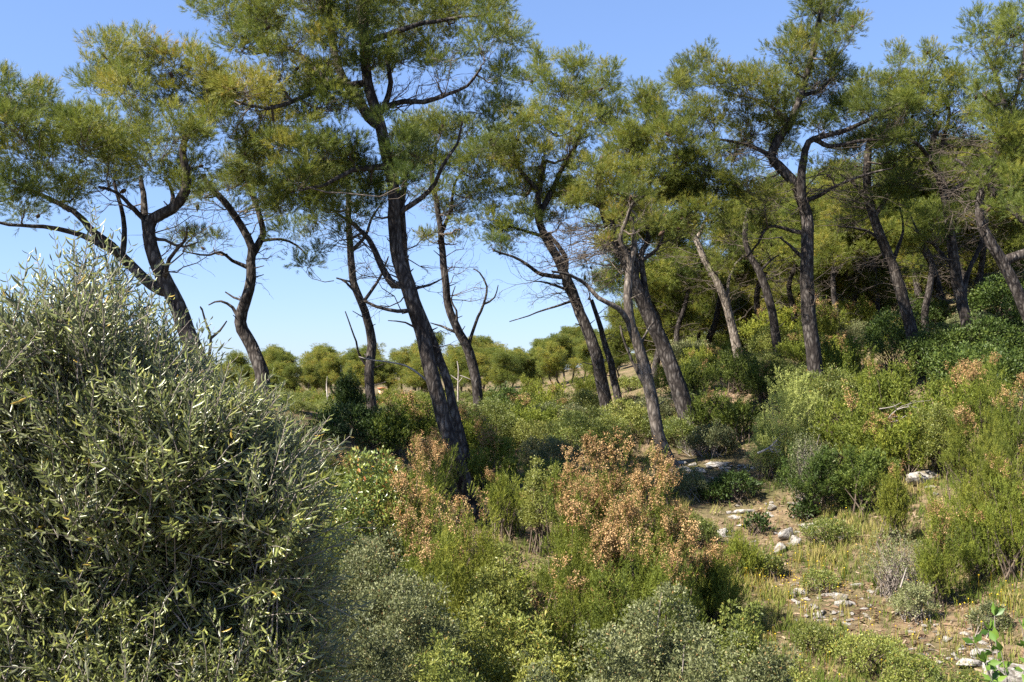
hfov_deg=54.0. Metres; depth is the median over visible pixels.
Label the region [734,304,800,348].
heath bush
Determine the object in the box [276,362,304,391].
pine tree
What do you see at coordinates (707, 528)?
mastic bush
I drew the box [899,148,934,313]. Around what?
pine tree
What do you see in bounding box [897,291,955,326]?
dark evergreen bush
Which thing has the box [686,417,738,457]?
grey green bush
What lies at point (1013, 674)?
rock
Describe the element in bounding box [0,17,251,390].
pine tree
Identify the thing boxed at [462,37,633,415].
pine tree
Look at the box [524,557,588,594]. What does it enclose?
mastic bush
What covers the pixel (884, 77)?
pine tree
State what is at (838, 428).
heath bush
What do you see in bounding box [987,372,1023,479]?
heath bush
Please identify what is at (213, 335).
dead sapling
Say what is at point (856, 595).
wildflowers
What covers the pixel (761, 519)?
dark evergreen bush
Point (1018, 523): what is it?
heath bush
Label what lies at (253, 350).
pine tree
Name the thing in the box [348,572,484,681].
grey green bush
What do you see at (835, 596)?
limestone rock
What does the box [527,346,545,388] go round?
pine tree
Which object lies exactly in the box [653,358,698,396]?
heath bush
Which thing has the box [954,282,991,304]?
grey green bush
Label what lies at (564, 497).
heath bush
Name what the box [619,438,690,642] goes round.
heath bush
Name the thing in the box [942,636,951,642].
limestone rock
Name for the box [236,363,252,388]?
pine tree
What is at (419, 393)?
mastic bush
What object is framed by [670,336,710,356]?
grey green bush
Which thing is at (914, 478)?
limestone rock
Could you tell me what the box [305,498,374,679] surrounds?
mastic bush
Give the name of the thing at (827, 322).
heath bush
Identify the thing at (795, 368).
mastic bush
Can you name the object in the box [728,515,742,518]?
limestone rock
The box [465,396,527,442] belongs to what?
mastic bush
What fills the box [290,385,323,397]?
heath bush
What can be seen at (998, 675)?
leafy sapling
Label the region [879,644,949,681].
herb
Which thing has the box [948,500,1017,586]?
heath bush
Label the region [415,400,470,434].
mastic bush
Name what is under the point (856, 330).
grey green bush
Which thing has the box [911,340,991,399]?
dark evergreen bush
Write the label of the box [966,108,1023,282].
pine tree
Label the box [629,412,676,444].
mastic bush
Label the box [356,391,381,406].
dark evergreen bush
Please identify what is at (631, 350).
pine tree
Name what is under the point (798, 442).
scraggly bush
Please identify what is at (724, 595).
heath bush
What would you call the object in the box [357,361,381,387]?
pine tree
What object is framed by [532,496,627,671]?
heath bush
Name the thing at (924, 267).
pine tree
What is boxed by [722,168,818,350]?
pine tree
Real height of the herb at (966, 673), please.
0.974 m
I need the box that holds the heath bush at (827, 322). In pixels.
[778,293,847,343]
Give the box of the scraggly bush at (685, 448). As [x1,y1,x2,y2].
[672,433,716,456]
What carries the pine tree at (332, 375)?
on the ground at (735, 460)
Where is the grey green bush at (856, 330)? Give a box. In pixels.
[829,319,868,342]
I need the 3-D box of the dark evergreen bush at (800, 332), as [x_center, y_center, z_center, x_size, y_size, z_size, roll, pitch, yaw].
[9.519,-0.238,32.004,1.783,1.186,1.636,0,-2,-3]
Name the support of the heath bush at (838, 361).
on the ground at (735, 460)
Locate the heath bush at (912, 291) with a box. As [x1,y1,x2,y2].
[905,272,951,301]
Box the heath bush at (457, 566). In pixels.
[425,493,479,640]
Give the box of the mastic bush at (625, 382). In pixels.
[610,375,641,392]
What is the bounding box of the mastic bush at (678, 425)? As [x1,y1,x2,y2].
[662,412,699,447]
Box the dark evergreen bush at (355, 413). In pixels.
[309,397,383,441]
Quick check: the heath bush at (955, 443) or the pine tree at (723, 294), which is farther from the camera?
the pine tree at (723, 294)
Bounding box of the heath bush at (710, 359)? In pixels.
[697,345,751,381]
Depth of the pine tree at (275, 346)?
88.82 m
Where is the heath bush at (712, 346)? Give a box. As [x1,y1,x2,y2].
[708,338,732,357]
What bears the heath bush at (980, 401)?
on the ground at (735, 460)
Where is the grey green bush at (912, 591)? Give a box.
[886,580,941,624]
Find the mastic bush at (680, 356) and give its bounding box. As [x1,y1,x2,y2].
[676,343,716,362]
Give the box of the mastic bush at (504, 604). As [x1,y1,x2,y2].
[464,541,536,677]
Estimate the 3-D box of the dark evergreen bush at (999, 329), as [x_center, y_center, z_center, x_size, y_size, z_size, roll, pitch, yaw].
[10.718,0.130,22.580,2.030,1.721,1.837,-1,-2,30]
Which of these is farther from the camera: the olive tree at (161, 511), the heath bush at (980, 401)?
the heath bush at (980, 401)
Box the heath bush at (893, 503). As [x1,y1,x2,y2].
[871,461,914,547]
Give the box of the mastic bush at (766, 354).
[735,348,796,377]
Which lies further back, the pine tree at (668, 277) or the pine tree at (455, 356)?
the pine tree at (455, 356)
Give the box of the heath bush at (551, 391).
[528,377,569,407]
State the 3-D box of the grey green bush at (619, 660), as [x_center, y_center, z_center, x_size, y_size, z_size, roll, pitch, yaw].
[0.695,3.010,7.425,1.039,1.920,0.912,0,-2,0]
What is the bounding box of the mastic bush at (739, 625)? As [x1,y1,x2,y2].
[703,598,774,681]
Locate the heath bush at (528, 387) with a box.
[517,372,547,404]
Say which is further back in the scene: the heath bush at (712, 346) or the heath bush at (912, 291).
the heath bush at (912, 291)
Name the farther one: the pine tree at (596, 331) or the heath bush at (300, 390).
the pine tree at (596, 331)
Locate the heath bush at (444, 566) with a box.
[382,525,464,680]
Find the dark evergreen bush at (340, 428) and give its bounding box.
[306,417,351,441]
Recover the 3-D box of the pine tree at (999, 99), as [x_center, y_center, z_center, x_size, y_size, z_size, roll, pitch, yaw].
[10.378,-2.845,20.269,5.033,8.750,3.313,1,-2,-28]
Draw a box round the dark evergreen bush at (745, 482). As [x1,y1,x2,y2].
[711,468,762,505]
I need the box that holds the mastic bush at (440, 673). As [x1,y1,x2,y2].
[407,628,485,681]
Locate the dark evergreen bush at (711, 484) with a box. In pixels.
[693,477,731,503]
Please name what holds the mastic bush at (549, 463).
on the ground at (735, 460)
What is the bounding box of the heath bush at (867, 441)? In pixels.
[839,410,897,482]
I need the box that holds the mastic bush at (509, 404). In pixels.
[471,396,524,438]
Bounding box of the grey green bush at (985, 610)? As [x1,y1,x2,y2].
[962,599,1016,641]
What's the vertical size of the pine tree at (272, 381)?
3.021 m
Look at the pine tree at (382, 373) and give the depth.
67.29 m
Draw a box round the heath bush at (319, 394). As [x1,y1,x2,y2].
[308,389,336,402]
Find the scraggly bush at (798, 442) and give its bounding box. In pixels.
[780,424,838,513]
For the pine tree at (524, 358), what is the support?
on the ground at (735, 460)
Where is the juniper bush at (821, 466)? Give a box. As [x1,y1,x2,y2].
[774,439,865,516]
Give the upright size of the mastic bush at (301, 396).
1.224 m
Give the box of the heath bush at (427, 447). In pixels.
[406,426,468,524]
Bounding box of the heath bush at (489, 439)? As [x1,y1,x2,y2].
[465,417,525,494]
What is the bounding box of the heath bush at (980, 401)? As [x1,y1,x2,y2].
[944,351,1018,464]
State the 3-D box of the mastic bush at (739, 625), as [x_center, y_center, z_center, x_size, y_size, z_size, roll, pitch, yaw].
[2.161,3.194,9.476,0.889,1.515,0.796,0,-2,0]
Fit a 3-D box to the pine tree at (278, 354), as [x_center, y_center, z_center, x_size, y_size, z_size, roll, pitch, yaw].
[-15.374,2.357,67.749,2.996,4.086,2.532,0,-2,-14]
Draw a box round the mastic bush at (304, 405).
[280,398,320,412]
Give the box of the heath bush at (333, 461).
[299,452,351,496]
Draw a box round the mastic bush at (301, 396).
[291,389,320,400]
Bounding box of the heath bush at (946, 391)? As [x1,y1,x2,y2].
[926,364,1023,430]
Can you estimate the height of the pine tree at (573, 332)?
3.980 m
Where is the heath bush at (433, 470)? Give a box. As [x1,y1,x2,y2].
[403,453,452,494]
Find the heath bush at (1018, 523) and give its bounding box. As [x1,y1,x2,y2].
[973,458,1023,583]
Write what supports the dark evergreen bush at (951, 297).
on the ground at (735, 460)
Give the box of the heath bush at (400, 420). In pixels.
[368,394,417,459]
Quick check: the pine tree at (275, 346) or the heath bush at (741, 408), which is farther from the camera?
the pine tree at (275, 346)
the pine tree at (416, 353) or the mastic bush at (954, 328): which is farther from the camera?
the pine tree at (416, 353)
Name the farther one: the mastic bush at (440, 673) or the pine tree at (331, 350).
the pine tree at (331, 350)
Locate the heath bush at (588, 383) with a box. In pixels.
[567,370,596,391]
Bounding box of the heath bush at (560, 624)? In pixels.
[524,557,598,681]
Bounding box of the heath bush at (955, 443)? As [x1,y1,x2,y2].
[935,402,1018,516]
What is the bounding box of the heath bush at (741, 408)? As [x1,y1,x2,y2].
[713,392,767,444]
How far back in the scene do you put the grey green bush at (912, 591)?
12.04 m
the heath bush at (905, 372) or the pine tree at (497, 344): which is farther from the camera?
the pine tree at (497, 344)
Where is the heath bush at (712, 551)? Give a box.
[684,533,734,629]
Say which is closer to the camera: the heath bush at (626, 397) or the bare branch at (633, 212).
the bare branch at (633, 212)
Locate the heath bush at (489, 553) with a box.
[457,476,542,649]
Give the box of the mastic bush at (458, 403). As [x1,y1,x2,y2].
[411,400,490,441]
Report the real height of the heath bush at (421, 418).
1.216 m
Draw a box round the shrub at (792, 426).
[752,366,820,470]
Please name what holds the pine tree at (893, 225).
on the ground at (735, 460)
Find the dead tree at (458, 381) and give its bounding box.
[451,361,470,401]
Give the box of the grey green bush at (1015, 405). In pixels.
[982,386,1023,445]
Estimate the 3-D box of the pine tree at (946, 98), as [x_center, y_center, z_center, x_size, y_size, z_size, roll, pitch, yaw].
[9.904,-2.928,23.451,4.045,7.920,4.329,0,-2,0]
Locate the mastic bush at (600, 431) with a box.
[574,422,635,460]
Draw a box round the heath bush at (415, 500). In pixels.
[377,430,455,590]
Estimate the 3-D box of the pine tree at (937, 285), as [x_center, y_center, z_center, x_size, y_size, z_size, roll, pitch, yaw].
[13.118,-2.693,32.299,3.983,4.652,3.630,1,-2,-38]
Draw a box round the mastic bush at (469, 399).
[464,396,472,403]
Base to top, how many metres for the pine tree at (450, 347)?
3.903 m
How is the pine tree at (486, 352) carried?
on the ground at (735, 460)
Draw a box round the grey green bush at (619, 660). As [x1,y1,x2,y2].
[567,619,653,681]
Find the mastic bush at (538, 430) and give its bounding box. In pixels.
[510,418,570,450]
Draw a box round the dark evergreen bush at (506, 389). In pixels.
[483,382,526,410]
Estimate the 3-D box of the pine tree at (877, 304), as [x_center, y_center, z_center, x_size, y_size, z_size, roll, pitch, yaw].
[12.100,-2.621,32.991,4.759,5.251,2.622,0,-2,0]
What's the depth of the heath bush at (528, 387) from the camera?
32.78 m
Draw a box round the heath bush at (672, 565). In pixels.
[640,509,711,672]
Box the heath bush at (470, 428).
[436,404,496,457]
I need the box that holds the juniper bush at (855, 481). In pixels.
[828,440,904,519]
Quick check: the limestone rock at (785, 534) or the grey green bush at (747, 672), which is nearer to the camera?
the grey green bush at (747, 672)
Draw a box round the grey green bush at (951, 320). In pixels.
[945,308,997,327]
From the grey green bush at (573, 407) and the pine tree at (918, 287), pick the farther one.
the pine tree at (918, 287)
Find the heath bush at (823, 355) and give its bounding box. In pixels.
[798,332,866,367]
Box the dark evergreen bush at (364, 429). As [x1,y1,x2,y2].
[351,408,403,456]
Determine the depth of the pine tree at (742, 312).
38.93 m
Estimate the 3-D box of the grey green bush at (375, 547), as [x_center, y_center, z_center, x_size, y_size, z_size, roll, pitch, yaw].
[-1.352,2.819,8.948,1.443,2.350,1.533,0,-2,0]
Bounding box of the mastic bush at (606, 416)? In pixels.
[546,405,631,443]
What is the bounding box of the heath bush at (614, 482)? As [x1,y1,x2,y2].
[561,426,665,621]
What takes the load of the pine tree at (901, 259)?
on the ground at (735, 460)
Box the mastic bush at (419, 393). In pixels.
[406,389,427,399]
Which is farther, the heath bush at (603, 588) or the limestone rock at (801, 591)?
the limestone rock at (801, 591)
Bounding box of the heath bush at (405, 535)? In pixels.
[372,506,461,610]
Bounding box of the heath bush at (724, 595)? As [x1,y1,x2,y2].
[686,552,750,629]
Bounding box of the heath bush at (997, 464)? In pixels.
[953,404,1023,569]
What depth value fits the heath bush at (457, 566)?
10.31 m
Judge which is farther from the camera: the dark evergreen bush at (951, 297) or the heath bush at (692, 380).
the dark evergreen bush at (951, 297)
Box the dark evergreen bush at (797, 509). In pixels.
[785,497,818,522]
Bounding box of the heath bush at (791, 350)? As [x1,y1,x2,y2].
[769,332,830,366]
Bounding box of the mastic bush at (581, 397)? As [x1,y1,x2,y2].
[549,388,599,421]
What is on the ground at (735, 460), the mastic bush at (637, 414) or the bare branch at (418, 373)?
the mastic bush at (637, 414)
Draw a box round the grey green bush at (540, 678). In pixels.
[506,649,565,681]
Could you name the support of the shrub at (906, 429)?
on the ground at (735, 460)
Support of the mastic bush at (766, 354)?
on the ground at (735, 460)
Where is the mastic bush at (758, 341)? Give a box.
[744,325,800,356]
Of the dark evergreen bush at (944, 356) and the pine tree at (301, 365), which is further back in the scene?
the pine tree at (301, 365)
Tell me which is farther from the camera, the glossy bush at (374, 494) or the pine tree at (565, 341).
the pine tree at (565, 341)
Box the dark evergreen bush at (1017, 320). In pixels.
[991,294,1023,365]
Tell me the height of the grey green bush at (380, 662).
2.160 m
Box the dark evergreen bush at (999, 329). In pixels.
[940,309,1023,363]
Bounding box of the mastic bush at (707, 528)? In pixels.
[676,513,719,548]
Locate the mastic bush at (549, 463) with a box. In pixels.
[517,456,589,488]
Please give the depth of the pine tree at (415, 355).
57.96 m
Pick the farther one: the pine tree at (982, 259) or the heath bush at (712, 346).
the heath bush at (712, 346)
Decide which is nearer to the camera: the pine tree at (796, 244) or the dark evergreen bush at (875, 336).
the dark evergreen bush at (875, 336)
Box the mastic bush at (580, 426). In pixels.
[544,410,613,458]
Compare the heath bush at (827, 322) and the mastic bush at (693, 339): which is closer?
the heath bush at (827, 322)
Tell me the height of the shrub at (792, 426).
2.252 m
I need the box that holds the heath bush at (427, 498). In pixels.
[414,485,475,609]
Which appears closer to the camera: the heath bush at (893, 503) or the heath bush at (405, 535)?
the heath bush at (405, 535)
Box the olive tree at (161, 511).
[0,199,382,681]
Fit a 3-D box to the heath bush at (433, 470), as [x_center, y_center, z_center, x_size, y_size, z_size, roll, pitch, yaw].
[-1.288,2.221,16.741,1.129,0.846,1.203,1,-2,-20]
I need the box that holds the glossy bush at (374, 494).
[337,445,413,597]
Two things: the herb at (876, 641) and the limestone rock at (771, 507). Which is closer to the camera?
the herb at (876, 641)
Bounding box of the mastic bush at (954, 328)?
[935,322,987,341]
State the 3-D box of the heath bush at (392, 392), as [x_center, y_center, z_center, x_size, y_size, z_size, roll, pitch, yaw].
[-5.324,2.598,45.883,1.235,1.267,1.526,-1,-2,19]
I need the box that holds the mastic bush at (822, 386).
[774,363,875,433]
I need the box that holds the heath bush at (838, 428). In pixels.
[808,380,888,466]
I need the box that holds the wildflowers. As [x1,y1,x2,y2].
[742,482,1013,674]
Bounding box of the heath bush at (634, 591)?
[578,492,669,675]
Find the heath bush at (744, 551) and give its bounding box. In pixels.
[716,524,772,579]
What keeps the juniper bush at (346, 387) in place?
on the ground at (735, 460)
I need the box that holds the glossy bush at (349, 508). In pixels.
[317,479,378,583]
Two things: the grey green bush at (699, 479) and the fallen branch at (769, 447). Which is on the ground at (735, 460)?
the grey green bush at (699, 479)
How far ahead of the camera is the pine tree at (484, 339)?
86.59 m
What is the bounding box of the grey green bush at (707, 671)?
[658,621,735,681]
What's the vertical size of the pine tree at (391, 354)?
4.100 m
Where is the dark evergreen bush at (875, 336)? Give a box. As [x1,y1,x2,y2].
[859,305,932,374]
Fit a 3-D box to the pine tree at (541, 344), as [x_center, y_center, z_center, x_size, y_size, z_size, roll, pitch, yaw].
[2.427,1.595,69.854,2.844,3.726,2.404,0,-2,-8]
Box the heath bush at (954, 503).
[917,474,994,572]
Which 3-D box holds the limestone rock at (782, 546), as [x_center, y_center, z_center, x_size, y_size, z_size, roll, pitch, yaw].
[4.086,3.162,15.309,0.177,0.179,0.322,2,2,16]
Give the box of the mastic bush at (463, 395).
[454,389,470,401]
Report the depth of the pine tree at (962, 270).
33.63 m
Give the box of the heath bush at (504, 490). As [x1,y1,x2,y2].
[479,466,536,540]
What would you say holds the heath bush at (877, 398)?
on the ground at (735, 460)
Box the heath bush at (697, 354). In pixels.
[679,342,714,378]
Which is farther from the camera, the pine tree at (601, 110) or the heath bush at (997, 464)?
the pine tree at (601, 110)
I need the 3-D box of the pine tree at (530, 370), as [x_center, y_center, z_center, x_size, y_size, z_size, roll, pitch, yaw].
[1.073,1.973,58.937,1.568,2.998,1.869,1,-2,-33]
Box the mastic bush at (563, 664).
[480,609,590,681]
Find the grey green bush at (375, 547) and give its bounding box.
[318,528,430,680]
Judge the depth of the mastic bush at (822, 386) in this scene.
20.74 m
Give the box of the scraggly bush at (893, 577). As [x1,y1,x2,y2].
[852,526,926,601]
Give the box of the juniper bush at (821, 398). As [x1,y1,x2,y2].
[783,387,830,464]
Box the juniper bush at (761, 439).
[744,423,789,481]
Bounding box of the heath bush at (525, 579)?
[461,552,535,605]
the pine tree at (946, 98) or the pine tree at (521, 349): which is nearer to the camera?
the pine tree at (946, 98)
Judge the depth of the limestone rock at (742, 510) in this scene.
17.43 m
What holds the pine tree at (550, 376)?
on the ground at (735, 460)
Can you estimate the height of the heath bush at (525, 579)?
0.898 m
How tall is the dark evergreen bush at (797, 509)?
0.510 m
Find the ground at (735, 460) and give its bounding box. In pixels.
[265,292,1023,681]
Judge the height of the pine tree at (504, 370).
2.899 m
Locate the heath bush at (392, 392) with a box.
[380,384,404,401]
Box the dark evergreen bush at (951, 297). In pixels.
[948,276,992,300]
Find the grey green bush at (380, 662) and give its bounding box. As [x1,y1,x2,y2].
[327,606,410,681]
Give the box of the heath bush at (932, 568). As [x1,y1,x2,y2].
[905,499,971,610]
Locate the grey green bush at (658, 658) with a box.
[607,580,706,681]
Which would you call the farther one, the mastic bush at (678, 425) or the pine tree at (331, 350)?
the pine tree at (331, 350)
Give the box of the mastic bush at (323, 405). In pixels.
[308,397,339,411]
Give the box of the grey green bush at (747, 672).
[717,627,801,681]
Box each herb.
[775,654,814,681]
[791,618,853,656]
[797,515,860,544]
[799,567,841,593]
[823,630,910,677]
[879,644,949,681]
[922,652,986,681]
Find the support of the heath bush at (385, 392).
on the ground at (735, 460)
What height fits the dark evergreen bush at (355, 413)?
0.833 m
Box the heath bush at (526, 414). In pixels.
[489,392,566,443]
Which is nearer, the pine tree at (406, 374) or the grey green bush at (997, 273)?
the grey green bush at (997, 273)
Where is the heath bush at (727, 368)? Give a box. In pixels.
[702,338,760,393]
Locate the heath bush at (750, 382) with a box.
[736,352,787,402]
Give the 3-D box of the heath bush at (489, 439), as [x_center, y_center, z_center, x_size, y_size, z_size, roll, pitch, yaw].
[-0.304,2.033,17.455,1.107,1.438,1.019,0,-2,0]
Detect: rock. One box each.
[705,461,727,466]
[717,528,726,536]
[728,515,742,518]
[732,509,754,512]
[768,504,776,510]
[774,542,785,552]
[778,527,793,539]
[790,535,801,545]
[790,588,808,594]
[831,593,847,600]
[834,600,851,606]
[906,470,941,485]
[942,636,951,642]
[956,658,982,666]
[959,631,970,634]
[970,648,999,655]
[982,660,1023,681]
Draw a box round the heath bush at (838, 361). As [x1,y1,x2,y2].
[804,330,878,389]
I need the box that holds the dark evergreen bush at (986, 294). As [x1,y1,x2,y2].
[951,273,1023,319]
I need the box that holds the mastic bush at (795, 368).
[773,361,806,418]
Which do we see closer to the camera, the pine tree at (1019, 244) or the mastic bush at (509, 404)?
the mastic bush at (509, 404)
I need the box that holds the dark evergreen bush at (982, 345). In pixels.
[941,334,1023,378]
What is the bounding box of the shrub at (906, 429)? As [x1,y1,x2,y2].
[868,406,941,485]
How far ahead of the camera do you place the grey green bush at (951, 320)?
27.68 m
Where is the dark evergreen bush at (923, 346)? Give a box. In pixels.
[892,321,980,381]
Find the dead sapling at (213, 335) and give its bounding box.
[200,306,226,358]
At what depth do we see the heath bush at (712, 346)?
32.85 m
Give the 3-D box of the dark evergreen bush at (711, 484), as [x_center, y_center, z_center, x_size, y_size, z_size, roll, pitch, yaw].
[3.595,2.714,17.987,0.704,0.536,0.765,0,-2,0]
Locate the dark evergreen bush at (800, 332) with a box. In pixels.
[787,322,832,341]
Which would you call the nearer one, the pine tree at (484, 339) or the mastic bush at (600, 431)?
the mastic bush at (600, 431)
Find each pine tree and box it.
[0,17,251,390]
[159,133,302,403]
[179,0,538,524]
[218,363,247,388]
[222,349,250,379]
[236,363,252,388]
[246,360,288,390]
[247,355,276,386]
[260,343,282,358]
[263,347,303,384]
[268,360,289,383]
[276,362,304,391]
[286,156,409,412]
[297,350,325,374]
[299,346,337,396]
[299,363,316,391]
[300,360,328,392]
[303,361,329,387]
[310,343,340,391]
[318,356,341,394]
[320,353,345,383]
[335,352,347,367]
[342,346,380,390]
[342,360,363,385]
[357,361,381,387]
[358,343,385,386]
[363,355,390,393]
[374,360,401,390]
[378,359,397,390]
[387,100,519,428]
[387,348,404,392]
[387,357,439,392]
[388,345,417,392]
[396,129,480,488]
[402,356,427,391]
[408,344,448,380]
[410,342,419,390]
[416,331,447,351]
[440,345,463,391]
[445,346,469,389]
[454,350,494,396]
[455,337,493,391]
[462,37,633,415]
[463,335,488,385]
[474,346,502,391]
[476,335,500,383]
[482,359,509,388]
[485,341,511,390]
[490,348,527,394]
[504,75,721,436]
[505,349,539,389]
[512,347,525,352]
[521,349,541,391]
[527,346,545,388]
[529,337,548,349]
[530,341,552,387]
[533,341,586,387]
[538,349,564,386]
[539,168,682,467]
[542,332,578,384]
[559,325,575,337]
[564,323,584,347]
[566,335,585,380]
[566,340,608,380]
[572,249,634,413]
[576,327,598,340]
[581,202,701,388]
[591,340,617,372]
[598,257,701,371]
[614,349,635,375]
[630,345,649,370]
[648,208,734,352]
[651,185,793,358]
[655,0,928,422]
[680,250,741,345]
[687,189,773,347]
[696,185,816,364]
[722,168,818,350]
[725,255,800,329]
[754,192,847,338]
[776,35,935,378]
[784,265,837,297]
[786,155,887,312]
[790,178,891,347]
[814,252,948,325]
[814,254,912,311]
[835,145,939,325]
[850,34,1012,345]
[870,197,995,322]
[872,149,974,334]
[893,247,947,312]
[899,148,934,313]
[901,232,952,297]
[912,127,992,312]
[917,0,1023,321]
[922,136,1023,306]
[936,216,1023,300]
[965,188,1023,299]
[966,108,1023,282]
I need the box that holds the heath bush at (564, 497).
[532,444,594,637]
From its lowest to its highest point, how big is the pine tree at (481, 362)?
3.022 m
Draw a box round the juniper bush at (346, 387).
[325,366,371,417]
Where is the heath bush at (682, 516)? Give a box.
[652,498,711,659]
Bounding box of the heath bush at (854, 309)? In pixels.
[822,292,878,340]
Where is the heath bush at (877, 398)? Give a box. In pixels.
[840,356,921,435]
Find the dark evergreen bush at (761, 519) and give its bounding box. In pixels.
[741,510,773,535]
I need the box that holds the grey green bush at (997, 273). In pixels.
[968,269,1023,306]
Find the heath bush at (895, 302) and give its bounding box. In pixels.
[881,277,923,316]
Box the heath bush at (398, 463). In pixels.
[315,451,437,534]
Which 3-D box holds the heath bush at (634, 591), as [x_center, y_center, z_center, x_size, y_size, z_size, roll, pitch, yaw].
[1.297,2.833,10.955,1.078,2.388,1.081,-1,-2,22]
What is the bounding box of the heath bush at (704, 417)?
[685,381,734,428]
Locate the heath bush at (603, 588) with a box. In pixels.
[572,528,664,681]
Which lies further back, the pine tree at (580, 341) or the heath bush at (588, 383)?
the pine tree at (580, 341)
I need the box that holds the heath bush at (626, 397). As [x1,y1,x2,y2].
[623,394,640,405]
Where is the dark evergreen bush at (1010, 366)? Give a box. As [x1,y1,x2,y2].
[974,346,1023,402]
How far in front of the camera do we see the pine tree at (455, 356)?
55.13 m
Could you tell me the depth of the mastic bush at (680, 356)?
31.42 m
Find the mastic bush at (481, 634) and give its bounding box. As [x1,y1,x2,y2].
[411,588,516,681]
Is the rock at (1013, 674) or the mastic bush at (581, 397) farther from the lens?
the mastic bush at (581, 397)
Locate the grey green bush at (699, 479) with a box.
[664,467,710,501]
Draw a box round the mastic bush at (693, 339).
[684,330,720,349]
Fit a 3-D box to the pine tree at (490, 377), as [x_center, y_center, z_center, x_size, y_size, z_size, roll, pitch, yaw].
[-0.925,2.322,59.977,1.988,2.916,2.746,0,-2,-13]
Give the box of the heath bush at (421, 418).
[389,390,438,450]
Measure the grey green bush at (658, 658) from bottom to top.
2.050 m
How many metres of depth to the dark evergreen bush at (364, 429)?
17.76 m
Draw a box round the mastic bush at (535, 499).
[518,455,564,556]
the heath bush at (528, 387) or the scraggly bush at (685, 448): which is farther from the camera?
the heath bush at (528, 387)
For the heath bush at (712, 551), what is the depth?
12.63 m
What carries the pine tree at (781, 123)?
on the ground at (735, 460)
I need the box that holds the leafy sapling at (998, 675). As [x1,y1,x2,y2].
[962,602,1023,681]
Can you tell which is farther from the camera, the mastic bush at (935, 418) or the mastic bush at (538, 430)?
the mastic bush at (538, 430)
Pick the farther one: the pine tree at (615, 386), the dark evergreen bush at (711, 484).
the pine tree at (615, 386)
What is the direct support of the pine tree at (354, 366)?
on the ground at (735, 460)
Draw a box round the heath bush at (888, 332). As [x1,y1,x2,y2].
[880,316,901,346]
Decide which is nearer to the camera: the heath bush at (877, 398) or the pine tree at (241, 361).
the heath bush at (877, 398)
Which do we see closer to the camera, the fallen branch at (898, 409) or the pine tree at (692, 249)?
the fallen branch at (898, 409)
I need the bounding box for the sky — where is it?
[0,0,1023,368]
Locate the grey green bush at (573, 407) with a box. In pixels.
[529,399,587,421]
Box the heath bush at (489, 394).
[482,388,492,398]
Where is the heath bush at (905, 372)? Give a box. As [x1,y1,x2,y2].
[877,349,917,428]
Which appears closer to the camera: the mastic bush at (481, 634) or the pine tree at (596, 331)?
the mastic bush at (481, 634)
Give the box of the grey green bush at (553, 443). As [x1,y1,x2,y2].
[517,433,583,468]
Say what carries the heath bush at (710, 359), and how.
on the ground at (735, 460)
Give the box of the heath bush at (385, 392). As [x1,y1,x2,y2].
[375,386,397,402]
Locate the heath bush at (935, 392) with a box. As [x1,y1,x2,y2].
[901,361,982,465]
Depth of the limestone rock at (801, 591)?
13.59 m
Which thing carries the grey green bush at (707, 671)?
on the ground at (735, 460)
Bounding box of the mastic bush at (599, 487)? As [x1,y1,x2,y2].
[549,469,640,531]
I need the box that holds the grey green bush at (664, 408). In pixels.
[627,395,675,415]
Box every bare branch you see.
[359,356,425,380]
[573,204,637,261]
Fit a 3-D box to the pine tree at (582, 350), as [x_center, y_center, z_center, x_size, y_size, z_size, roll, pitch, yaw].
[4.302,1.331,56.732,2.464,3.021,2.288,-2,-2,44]
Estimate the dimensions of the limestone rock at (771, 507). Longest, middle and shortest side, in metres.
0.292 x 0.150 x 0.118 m
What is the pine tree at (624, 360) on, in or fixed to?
on the ground at (735, 460)
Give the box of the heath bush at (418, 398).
[384,392,459,407]
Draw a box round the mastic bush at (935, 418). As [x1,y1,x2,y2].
[908,401,969,482]
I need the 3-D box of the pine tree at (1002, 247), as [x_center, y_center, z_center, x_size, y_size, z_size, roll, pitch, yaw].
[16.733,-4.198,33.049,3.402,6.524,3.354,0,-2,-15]
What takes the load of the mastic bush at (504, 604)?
on the ground at (735, 460)
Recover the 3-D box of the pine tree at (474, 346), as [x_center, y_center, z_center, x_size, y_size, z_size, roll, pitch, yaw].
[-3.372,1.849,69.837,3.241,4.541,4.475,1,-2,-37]
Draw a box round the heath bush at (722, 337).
[712,323,752,352]
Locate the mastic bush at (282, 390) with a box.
[272,386,295,402]
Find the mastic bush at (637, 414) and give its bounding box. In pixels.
[596,395,648,439]
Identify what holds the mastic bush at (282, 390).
on the ground at (735, 460)
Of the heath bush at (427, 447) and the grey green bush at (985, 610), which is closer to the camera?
the grey green bush at (985, 610)
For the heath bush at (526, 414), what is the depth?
22.40 m
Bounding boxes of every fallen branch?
[757,433,782,453]
[873,400,929,427]
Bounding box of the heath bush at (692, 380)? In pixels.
[676,352,722,407]
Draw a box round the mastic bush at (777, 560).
[755,551,785,581]
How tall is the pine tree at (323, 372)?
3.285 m

